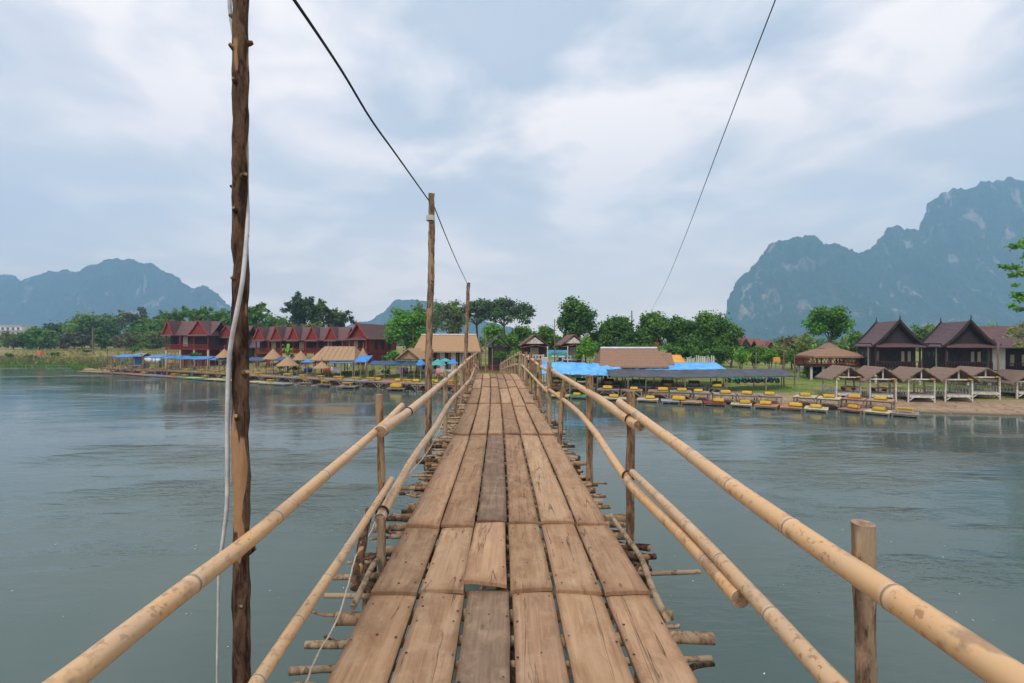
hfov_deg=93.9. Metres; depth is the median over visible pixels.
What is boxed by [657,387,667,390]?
yellow cushion
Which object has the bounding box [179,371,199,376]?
waterside platform
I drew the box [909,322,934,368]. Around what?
broadleaf tree
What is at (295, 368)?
leafy bush
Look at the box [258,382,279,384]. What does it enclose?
waterside platform
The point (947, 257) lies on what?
karst mountain
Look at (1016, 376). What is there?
day bed hut
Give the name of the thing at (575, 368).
awning
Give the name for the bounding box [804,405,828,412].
waterside platform
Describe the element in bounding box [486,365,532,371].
picket fence
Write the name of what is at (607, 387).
yellow cushion
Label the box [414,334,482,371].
thatched hall
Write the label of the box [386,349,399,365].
leafy bush
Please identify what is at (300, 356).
thatched parasol
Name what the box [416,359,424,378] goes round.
parasol
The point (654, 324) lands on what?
broadleaf tree
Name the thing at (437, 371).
hanging cloth
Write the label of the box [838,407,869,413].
waterside platform
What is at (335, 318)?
broadleaf tree
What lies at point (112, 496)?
river
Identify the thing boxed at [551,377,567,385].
waterside platform
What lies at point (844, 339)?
banana plant
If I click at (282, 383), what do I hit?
waterside platform
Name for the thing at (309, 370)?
hanging cloth
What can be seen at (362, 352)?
thatched parasol
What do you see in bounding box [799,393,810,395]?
yellow cushion
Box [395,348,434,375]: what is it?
thatched shelter
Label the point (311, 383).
waterside platform
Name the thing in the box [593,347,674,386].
thatched restaurant
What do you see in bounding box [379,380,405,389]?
waterside platform
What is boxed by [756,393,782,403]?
waterside platform
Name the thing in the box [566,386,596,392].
waterside platform
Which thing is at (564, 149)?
sky
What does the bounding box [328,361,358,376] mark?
awning
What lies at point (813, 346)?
banana plant
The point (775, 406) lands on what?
waterside platform
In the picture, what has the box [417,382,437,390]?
waterside platform
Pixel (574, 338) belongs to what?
pediment bungalow
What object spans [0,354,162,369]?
bank grass
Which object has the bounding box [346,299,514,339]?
karst mountain
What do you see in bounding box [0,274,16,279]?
karst mountain
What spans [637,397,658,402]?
waterside platform
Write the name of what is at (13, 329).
apartment block
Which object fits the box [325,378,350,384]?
waterside platform
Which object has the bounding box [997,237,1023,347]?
overhanging tree
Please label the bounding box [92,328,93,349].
wooden mast
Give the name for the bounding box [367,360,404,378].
awning
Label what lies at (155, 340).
broadleaf tree
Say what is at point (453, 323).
broadleaf tree
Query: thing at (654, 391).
waterside platform
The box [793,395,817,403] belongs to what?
waterside platform
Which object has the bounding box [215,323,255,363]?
red stilt house
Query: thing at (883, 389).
bed table
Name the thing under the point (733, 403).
waterside platform
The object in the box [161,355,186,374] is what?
awning
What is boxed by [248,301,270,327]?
broadleaf tree
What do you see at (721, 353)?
leafy bush
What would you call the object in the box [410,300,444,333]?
broadleaf tree
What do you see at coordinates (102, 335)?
broadleaf tree
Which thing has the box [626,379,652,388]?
waterside platform
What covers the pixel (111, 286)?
karst mountain
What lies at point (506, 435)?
wooden footbridge
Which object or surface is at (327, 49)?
overhead wire
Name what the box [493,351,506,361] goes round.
leafy bush
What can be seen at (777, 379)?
parked scooter
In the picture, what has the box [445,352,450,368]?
doorway
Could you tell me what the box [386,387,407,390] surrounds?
waterside platform
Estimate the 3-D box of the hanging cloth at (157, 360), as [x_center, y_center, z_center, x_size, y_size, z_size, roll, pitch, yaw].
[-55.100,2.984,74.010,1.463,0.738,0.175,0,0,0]
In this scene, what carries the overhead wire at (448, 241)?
attached to the wire pole at (466, 321)
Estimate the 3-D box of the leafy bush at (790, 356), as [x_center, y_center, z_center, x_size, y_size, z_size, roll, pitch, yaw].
[34.027,2.317,56.961,2.195,3.202,3.276,0,0,0]
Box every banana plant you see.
[811,344,816,363]
[835,335,850,363]
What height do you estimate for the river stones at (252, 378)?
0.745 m
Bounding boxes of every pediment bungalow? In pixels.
[518,334,549,362]
[555,334,586,377]
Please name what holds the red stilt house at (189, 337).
on the ground at (989, 405)
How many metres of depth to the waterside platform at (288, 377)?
56.96 m
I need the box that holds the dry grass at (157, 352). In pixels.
[0,347,222,367]
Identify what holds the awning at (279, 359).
on the ground at (989, 405)
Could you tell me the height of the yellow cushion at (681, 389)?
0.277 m
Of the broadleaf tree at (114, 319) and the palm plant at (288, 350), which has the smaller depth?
the palm plant at (288, 350)
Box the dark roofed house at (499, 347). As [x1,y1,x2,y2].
[484,335,513,370]
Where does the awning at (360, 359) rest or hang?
on the ground at (989, 405)
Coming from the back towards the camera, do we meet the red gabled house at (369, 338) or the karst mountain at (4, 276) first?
the karst mountain at (4, 276)
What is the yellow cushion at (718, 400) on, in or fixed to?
on the waterside platform at (708, 402)
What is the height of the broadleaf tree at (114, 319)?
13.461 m
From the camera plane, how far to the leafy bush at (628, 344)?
65.21 m
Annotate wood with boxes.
[1,332,921,351]
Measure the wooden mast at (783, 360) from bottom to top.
4.743 m
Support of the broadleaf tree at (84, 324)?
on the ground at (989, 405)
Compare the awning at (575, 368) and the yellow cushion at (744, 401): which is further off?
the awning at (575, 368)
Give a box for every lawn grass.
[155,358,528,380]
[568,377,1023,397]
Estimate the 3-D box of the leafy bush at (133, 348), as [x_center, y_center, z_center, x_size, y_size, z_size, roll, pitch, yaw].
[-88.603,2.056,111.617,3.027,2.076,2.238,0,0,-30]
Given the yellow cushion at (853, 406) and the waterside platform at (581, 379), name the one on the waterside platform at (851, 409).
the yellow cushion at (853, 406)
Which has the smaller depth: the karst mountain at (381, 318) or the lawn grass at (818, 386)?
the lawn grass at (818, 386)
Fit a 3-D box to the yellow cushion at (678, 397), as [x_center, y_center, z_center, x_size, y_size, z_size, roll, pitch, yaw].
[13.519,4.562,38.705,1.058,0.373,0.524,0,0,27]
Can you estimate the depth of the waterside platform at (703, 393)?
38.77 m
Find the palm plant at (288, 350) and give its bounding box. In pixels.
[281,344,293,371]
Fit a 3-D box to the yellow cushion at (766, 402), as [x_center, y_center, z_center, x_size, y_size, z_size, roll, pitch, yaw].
[19.107,4.601,36.021,0.834,0.294,0.413,0,0,30]
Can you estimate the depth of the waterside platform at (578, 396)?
41.57 m
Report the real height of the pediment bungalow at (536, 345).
5.083 m
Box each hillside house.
[730,337,751,359]
[748,339,759,347]
[750,340,774,353]
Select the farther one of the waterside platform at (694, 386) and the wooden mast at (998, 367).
the waterside platform at (694, 386)
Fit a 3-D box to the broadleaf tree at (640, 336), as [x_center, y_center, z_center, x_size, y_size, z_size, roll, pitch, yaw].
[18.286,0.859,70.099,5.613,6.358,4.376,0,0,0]
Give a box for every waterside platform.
[88,371,109,372]
[167,370,192,375]
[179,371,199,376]
[192,371,212,376]
[205,372,225,377]
[249,374,269,380]
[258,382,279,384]
[262,375,290,381]
[270,382,294,385]
[277,376,305,382]
[293,376,318,384]
[299,382,316,384]
[308,377,333,385]
[317,383,336,386]
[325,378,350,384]
[336,385,358,388]
[343,379,372,387]
[360,380,389,388]
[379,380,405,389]
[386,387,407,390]
[398,381,422,390]
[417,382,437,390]
[542,385,566,391]
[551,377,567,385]
[551,394,571,398]
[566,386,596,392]
[570,378,585,389]
[570,394,585,398]
[596,388,620,394]
[598,378,619,387]
[602,396,625,400]
[620,388,642,397]
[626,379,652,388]
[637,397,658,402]
[648,389,668,398]
[654,380,679,389]
[661,398,679,403]
[670,390,691,399]
[681,399,702,405]
[682,380,705,390]
[692,391,709,400]
[703,400,725,405]
[707,381,725,392]
[712,392,736,401]
[730,401,751,407]
[735,393,758,402]
[754,403,779,409]
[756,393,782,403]
[780,404,801,410]
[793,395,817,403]
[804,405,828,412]
[817,396,841,410]
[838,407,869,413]
[841,396,867,407]
[863,408,895,416]
[866,398,895,409]
[891,410,918,418]
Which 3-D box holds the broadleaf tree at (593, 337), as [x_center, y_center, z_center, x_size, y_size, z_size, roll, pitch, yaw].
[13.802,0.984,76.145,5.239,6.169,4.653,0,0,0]
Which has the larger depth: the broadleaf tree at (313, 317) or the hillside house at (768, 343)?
the broadleaf tree at (313, 317)
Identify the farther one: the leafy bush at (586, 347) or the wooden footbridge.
the leafy bush at (586, 347)
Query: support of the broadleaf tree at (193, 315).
on the ground at (989, 405)
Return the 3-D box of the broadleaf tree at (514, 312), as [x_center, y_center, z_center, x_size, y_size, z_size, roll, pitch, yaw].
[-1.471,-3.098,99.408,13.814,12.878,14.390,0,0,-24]
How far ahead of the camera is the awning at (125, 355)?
72.72 m
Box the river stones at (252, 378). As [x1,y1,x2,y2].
[251,377,608,395]
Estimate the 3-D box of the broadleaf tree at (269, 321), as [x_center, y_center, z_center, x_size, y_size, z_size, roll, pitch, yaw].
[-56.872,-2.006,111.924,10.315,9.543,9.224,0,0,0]
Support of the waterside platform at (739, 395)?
on the ground at (989, 405)
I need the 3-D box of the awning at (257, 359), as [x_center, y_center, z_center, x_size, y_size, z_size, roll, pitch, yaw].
[-33.104,3.527,63.202,3.767,2.922,2.404,0,0,0]
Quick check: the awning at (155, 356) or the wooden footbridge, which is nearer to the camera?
the wooden footbridge
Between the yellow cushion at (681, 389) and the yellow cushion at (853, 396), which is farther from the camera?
the yellow cushion at (681, 389)
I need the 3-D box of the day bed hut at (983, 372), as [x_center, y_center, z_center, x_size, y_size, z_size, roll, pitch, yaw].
[36.087,3.317,37.373,2.913,2.696,2.908,0,0,10]
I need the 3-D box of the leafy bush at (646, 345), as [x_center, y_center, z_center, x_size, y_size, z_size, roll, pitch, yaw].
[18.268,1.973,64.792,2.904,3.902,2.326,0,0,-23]
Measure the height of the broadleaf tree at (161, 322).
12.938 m
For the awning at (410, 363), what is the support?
on the ground at (989, 405)
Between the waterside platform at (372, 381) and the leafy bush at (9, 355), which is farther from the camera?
the leafy bush at (9, 355)
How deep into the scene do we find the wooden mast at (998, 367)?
36.78 m
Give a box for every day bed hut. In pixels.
[815,365,868,397]
[845,365,902,401]
[885,366,943,402]
[915,367,981,401]
[947,366,1009,399]
[982,369,1023,398]
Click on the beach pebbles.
(888, 405)
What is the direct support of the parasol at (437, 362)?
on the ground at (989, 405)
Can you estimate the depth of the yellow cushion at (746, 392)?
37.53 m
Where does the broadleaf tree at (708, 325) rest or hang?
on the ground at (989, 405)
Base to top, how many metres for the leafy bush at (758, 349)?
3.590 m
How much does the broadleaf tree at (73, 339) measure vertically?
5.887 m
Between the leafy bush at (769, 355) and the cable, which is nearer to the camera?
the cable
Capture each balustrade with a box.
[524,354,543,381]
[562,355,582,379]
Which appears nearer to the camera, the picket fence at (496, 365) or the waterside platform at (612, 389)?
the waterside platform at (612, 389)
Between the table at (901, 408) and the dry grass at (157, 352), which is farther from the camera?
the dry grass at (157, 352)
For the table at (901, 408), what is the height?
0.310 m
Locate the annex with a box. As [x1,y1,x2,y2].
[249,338,266,362]
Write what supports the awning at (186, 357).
on the waterside platform at (177, 371)
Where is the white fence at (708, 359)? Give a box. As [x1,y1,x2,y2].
[687,355,713,377]
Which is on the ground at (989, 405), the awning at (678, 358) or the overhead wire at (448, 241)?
the awning at (678, 358)
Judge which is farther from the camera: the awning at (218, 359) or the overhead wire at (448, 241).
the awning at (218, 359)
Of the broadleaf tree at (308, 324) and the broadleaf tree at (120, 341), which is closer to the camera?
the broadleaf tree at (308, 324)
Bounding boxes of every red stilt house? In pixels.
[161,320,223,368]
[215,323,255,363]
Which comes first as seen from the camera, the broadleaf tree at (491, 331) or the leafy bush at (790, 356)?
the leafy bush at (790, 356)
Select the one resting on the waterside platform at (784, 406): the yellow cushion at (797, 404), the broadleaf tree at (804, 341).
the yellow cushion at (797, 404)
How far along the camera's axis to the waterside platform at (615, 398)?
40.18 m
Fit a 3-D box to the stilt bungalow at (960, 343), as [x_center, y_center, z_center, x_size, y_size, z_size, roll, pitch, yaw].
[42.074,0.987,45.320,4.446,6.813,5.133,0,0,17]
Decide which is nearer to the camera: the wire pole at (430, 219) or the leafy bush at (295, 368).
the wire pole at (430, 219)
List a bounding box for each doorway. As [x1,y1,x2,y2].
[434,352,439,368]
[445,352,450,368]
[456,352,461,365]
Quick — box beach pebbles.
[646,390,1018,414]
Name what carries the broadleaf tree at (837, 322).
on the ground at (989, 405)
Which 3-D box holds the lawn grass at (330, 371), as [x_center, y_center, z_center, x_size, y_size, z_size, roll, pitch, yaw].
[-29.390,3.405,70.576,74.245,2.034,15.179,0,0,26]
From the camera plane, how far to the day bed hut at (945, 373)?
35.90 m
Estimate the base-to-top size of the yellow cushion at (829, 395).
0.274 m
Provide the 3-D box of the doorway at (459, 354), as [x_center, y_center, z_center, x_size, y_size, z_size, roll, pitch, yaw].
[-6.627,2.387,59.748,0.750,2.077,0.095,0,0,0]
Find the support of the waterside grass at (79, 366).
on the ground at (989, 405)
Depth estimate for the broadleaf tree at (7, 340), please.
138.24 m
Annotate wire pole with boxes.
[228,0,255,682]
[422,193,434,584]
[463,282,469,390]
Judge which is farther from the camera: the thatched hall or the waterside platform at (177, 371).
the waterside platform at (177, 371)
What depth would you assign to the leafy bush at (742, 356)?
57.76 m
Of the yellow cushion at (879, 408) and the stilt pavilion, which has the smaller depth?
the yellow cushion at (879, 408)
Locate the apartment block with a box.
[0,325,32,341]
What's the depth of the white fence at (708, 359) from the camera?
52.00 m
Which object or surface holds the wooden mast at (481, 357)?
on the ground at (989, 405)
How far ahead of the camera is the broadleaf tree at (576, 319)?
72.81 m
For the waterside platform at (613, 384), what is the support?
on the ground at (989, 405)
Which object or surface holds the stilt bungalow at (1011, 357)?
on the ground at (989, 405)
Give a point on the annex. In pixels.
(252, 345)
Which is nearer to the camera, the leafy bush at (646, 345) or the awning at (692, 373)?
the awning at (692, 373)
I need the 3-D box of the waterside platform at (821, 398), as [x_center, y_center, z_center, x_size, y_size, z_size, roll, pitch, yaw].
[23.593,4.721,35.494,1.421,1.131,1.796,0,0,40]
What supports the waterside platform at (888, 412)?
on the ground at (989, 405)
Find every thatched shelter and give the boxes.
[310,346,362,376]
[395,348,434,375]
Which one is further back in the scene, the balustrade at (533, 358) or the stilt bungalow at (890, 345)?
the balustrade at (533, 358)
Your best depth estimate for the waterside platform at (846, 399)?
34.70 m
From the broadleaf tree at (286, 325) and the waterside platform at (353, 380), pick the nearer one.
the waterside platform at (353, 380)
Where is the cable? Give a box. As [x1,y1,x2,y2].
[216,0,249,682]
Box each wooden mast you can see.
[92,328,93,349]
[481,343,481,372]
[485,334,485,372]
[554,319,554,376]
[783,338,784,385]
[893,380,894,405]
[996,343,999,397]
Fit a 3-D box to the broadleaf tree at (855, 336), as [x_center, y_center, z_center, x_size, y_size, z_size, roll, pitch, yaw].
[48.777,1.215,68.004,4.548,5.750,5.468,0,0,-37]
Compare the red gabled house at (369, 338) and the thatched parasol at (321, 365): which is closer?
the thatched parasol at (321, 365)
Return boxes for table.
[840,386,855,389]
[871,387,887,391]
[897,407,913,412]
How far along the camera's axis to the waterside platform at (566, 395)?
42.13 m
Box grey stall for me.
[128,353,150,367]
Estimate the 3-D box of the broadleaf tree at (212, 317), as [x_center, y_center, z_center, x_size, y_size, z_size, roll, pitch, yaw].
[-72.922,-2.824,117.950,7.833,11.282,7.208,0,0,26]
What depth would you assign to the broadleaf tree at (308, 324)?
99.82 m
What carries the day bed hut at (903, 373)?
on the ground at (989, 405)
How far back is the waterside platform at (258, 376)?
59.08 m
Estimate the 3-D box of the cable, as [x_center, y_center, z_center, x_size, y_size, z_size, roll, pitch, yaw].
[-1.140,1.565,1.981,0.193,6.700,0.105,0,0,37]
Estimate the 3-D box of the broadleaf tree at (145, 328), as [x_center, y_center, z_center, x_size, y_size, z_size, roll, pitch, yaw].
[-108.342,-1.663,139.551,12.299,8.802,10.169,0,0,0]
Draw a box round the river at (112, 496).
[0,366,1023,682]
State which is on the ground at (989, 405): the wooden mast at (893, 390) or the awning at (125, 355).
the wooden mast at (893, 390)
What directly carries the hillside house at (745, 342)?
on the ground at (989, 405)
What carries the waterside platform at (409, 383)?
on the ground at (989, 405)
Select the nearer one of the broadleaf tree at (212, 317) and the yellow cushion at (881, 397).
the yellow cushion at (881, 397)
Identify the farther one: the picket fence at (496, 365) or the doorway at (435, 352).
the doorway at (435, 352)
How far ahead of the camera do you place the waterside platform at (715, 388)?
41.75 m
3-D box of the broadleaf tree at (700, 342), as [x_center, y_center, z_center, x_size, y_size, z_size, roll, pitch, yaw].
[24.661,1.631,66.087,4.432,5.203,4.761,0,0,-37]
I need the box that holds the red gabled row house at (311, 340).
[252,323,352,367]
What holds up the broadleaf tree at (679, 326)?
on the ground at (989, 405)
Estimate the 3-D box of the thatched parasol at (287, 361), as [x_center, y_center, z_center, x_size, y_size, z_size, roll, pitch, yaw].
[-27.710,3.004,59.001,2.636,3.528,2.635,0,0,0]
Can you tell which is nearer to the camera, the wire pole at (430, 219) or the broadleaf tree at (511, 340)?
the wire pole at (430, 219)
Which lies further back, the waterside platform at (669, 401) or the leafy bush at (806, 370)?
the leafy bush at (806, 370)
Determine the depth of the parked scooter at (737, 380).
46.30 m
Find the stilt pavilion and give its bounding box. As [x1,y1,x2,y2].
[795,343,864,379]
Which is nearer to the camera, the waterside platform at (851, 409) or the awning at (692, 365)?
the waterside platform at (851, 409)
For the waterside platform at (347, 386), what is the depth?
50.16 m
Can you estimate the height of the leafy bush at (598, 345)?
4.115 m
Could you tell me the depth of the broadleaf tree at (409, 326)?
69.11 m
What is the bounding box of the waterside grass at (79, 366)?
[0,361,91,369]
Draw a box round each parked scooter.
[727,378,739,383]
[733,378,746,382]
[760,377,773,382]
[767,377,779,382]
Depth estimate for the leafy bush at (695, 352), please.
62.72 m
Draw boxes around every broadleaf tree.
[0,330,26,349]
[14,326,59,349]
[30,335,63,348]
[43,320,70,348]
[56,331,97,348]
[58,310,124,348]
[94,328,110,348]
[99,310,124,347]
[109,332,143,349]
[114,322,170,348]
[116,306,149,329]
[126,310,170,337]
[133,328,168,348]
[154,308,186,322]
[178,306,215,320]
[195,308,230,320]
[215,312,231,325]
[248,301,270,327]
[250,313,289,329]
[271,322,297,326]
[279,291,318,326]
[299,322,325,326]
[300,298,328,323]
[316,305,355,326]
[380,306,426,359]
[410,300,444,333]
[426,296,472,333]
[458,298,496,337]
[469,296,536,337]
[480,322,505,346]
[495,333,527,361]
[509,324,539,349]
[534,324,561,356]
[553,295,599,343]
[583,331,610,353]
[596,314,634,346]
[619,328,653,345]
[633,309,674,347]
[663,314,697,354]
[673,335,710,359]
[686,310,736,359]
[719,322,745,367]
[775,334,806,369]
[793,332,814,361]
[799,305,855,363]
[832,331,862,364]
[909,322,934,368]
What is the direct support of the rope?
on the wooden footbridge
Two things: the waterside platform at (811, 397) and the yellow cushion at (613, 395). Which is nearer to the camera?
the waterside platform at (811, 397)
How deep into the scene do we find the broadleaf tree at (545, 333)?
78.88 m
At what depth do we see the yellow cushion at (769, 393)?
36.94 m
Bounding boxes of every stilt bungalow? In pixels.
[850,316,929,384]
[922,316,1001,384]
[978,326,1023,385]
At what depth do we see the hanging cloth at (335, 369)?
57.51 m
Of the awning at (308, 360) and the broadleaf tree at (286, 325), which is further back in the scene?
the broadleaf tree at (286, 325)
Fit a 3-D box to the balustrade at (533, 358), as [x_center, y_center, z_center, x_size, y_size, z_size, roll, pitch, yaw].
[2.345,2.800,50.500,2.104,2.904,0.100,0,0,0]
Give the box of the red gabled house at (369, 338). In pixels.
[345,320,395,365]
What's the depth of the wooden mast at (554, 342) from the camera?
48.96 m
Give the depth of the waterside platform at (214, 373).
64.12 m
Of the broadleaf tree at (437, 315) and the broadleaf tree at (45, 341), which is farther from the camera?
the broadleaf tree at (45, 341)
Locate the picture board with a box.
[547,346,567,361]
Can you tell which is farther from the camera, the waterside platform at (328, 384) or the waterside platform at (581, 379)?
the waterside platform at (328, 384)
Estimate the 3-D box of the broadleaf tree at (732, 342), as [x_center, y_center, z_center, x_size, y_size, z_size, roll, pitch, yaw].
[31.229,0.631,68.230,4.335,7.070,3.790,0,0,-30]
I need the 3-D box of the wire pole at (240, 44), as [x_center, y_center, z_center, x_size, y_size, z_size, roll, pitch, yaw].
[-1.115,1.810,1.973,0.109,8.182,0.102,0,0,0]
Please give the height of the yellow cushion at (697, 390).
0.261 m
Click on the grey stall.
(136, 361)
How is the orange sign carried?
on the ground at (989, 405)
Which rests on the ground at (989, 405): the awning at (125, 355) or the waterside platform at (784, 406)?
the waterside platform at (784, 406)
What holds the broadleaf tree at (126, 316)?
on the ground at (989, 405)
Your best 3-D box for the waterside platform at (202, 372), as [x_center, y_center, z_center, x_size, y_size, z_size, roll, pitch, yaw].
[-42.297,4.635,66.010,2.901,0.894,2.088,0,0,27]
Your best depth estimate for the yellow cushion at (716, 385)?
41.66 m
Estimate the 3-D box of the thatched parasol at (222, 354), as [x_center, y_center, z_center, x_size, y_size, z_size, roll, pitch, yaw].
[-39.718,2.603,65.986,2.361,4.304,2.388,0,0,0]
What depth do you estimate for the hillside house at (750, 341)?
91.42 m
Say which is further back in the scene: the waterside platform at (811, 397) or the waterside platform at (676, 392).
the waterside platform at (676, 392)
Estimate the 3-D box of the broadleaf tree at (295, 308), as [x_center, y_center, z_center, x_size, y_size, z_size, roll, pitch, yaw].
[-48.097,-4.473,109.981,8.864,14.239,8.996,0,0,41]
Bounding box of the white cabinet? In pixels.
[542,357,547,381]
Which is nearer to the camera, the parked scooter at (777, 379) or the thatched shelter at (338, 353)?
the parked scooter at (777, 379)
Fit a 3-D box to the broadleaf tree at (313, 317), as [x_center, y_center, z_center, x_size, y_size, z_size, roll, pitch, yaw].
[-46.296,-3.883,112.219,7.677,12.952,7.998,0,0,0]
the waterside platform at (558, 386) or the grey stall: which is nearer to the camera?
the waterside platform at (558, 386)
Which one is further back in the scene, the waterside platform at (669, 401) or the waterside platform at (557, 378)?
the waterside platform at (557, 378)
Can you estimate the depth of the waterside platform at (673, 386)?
43.03 m
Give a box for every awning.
[102,354,118,371]
[111,354,141,374]
[143,354,171,373]
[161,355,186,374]
[177,356,199,370]
[190,356,215,375]
[208,357,226,376]
[249,357,279,374]
[271,357,305,374]
[300,358,320,376]
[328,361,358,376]
[354,355,372,377]
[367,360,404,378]
[401,361,424,378]
[542,361,625,396]
[606,368,796,394]
[616,362,724,388]
[660,355,684,380]
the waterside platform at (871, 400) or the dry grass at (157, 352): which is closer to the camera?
the waterside platform at (871, 400)
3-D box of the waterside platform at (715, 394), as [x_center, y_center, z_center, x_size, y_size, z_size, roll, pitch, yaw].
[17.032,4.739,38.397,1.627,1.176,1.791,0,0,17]
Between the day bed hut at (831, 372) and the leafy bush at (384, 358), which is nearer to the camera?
the day bed hut at (831, 372)
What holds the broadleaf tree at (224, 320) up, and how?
on the ground at (989, 405)
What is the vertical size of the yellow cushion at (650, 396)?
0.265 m
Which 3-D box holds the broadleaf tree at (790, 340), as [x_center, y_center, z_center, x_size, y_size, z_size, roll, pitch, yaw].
[36.280,1.537,62.292,3.563,5.054,3.961,0,0,44]
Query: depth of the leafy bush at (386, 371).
56.76 m
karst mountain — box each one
[0,258,230,335]
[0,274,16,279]
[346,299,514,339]
[725,177,1023,341]
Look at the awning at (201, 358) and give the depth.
68.32 m
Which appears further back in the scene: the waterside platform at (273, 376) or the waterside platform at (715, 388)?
the waterside platform at (273, 376)
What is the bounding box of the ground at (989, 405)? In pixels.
[0,343,1023,415]
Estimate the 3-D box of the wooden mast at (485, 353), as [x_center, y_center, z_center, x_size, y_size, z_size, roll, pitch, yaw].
[-2.439,2.450,44.002,0.167,6.319,0.160,0,0,25]
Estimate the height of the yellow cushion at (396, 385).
0.468 m
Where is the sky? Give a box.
[0,0,1023,341]
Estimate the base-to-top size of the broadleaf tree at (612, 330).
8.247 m
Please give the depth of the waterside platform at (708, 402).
37.23 m
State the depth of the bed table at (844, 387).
38.10 m
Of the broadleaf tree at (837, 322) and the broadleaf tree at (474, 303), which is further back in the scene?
the broadleaf tree at (474, 303)
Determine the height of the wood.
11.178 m
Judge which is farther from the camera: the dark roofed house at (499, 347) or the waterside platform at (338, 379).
the dark roofed house at (499, 347)
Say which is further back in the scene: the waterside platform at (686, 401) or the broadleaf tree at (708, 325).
the broadleaf tree at (708, 325)
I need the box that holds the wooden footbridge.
[42,351,1023,682]
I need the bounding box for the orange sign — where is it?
[773,357,779,367]
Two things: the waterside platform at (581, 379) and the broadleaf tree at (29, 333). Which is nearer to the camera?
the waterside platform at (581, 379)
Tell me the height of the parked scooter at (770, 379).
1.247 m
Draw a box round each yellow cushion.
[390,383,403,387]
[602,385,612,388]
[609,394,618,396]
[645,395,654,398]
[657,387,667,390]
[672,395,685,399]
[677,388,686,390]
[693,389,702,391]
[712,384,721,386]
[712,398,724,401]
[719,390,730,392]
[739,400,750,402]
[741,391,752,393]
[759,400,771,404]
[764,392,774,394]
[788,402,802,406]
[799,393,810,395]
[809,404,821,407]
[823,394,834,397]
[846,404,860,408]
[847,394,860,397]
[871,406,887,410]
[874,396,887,399]
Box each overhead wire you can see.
[293,0,428,199]
[435,209,466,282]
[651,0,775,309]
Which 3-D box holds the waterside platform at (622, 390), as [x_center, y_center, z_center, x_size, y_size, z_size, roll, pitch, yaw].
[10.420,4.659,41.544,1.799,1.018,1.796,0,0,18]
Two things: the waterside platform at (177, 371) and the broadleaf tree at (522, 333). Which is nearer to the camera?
the waterside platform at (177, 371)
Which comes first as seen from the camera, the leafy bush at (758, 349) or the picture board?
the picture board
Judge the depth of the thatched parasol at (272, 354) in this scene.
62.93 m
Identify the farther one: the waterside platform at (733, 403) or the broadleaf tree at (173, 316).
the broadleaf tree at (173, 316)
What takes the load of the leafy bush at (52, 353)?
on the ground at (989, 405)
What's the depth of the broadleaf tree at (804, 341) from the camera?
56.88 m
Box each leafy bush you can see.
[4,353,17,356]
[46,352,59,357]
[125,346,139,352]
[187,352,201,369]
[288,366,299,375]
[381,355,393,369]
[381,369,388,374]
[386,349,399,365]
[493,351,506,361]
[506,348,520,370]
[571,335,597,362]
[590,341,604,356]
[614,339,638,346]
[637,342,656,346]
[663,343,687,354]
[688,346,710,360]
[710,344,731,366]
[732,345,753,368]
[745,344,766,368]
[757,347,778,368]
[771,342,795,368]
[785,347,807,372]
[800,364,817,377]
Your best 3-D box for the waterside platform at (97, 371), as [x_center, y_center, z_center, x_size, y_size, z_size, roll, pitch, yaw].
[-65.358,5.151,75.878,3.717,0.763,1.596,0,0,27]
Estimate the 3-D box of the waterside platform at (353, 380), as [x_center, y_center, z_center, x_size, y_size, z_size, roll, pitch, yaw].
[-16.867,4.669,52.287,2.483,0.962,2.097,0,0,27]
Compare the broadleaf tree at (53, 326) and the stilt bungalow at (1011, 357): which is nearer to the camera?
the stilt bungalow at (1011, 357)
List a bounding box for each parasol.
[214,345,226,371]
[262,347,280,373]
[276,352,298,378]
[292,348,307,371]
[312,357,329,375]
[357,345,366,372]
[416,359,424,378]
[432,359,445,378]
[441,358,449,369]
[447,359,457,378]
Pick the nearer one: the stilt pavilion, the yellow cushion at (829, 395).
the yellow cushion at (829, 395)
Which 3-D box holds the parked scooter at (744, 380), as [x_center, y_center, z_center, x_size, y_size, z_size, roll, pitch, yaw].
[22.262,3.401,46.709,0.752,1.247,1.715,0,0,-23]
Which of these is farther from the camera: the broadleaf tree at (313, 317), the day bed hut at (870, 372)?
the broadleaf tree at (313, 317)
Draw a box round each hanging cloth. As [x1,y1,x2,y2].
[151,358,160,362]
[304,368,311,372]
[331,367,339,373]
[401,368,407,373]
[436,368,439,375]
[567,374,581,377]
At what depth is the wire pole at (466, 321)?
17.94 m
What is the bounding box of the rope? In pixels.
[305,422,442,682]
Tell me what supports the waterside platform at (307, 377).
on the ground at (989, 405)
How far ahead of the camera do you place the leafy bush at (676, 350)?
63.44 m
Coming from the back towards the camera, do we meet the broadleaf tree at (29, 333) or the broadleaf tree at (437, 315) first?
the broadleaf tree at (29, 333)
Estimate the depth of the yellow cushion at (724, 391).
38.11 m
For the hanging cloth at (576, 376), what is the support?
hanging from the awning at (575, 368)
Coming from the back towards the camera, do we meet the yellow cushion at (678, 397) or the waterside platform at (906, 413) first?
the yellow cushion at (678, 397)
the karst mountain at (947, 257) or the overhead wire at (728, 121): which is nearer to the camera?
the overhead wire at (728, 121)
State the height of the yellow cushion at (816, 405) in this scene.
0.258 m
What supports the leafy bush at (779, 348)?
on the ground at (989, 405)
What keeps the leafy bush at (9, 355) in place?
on the ground at (989, 405)

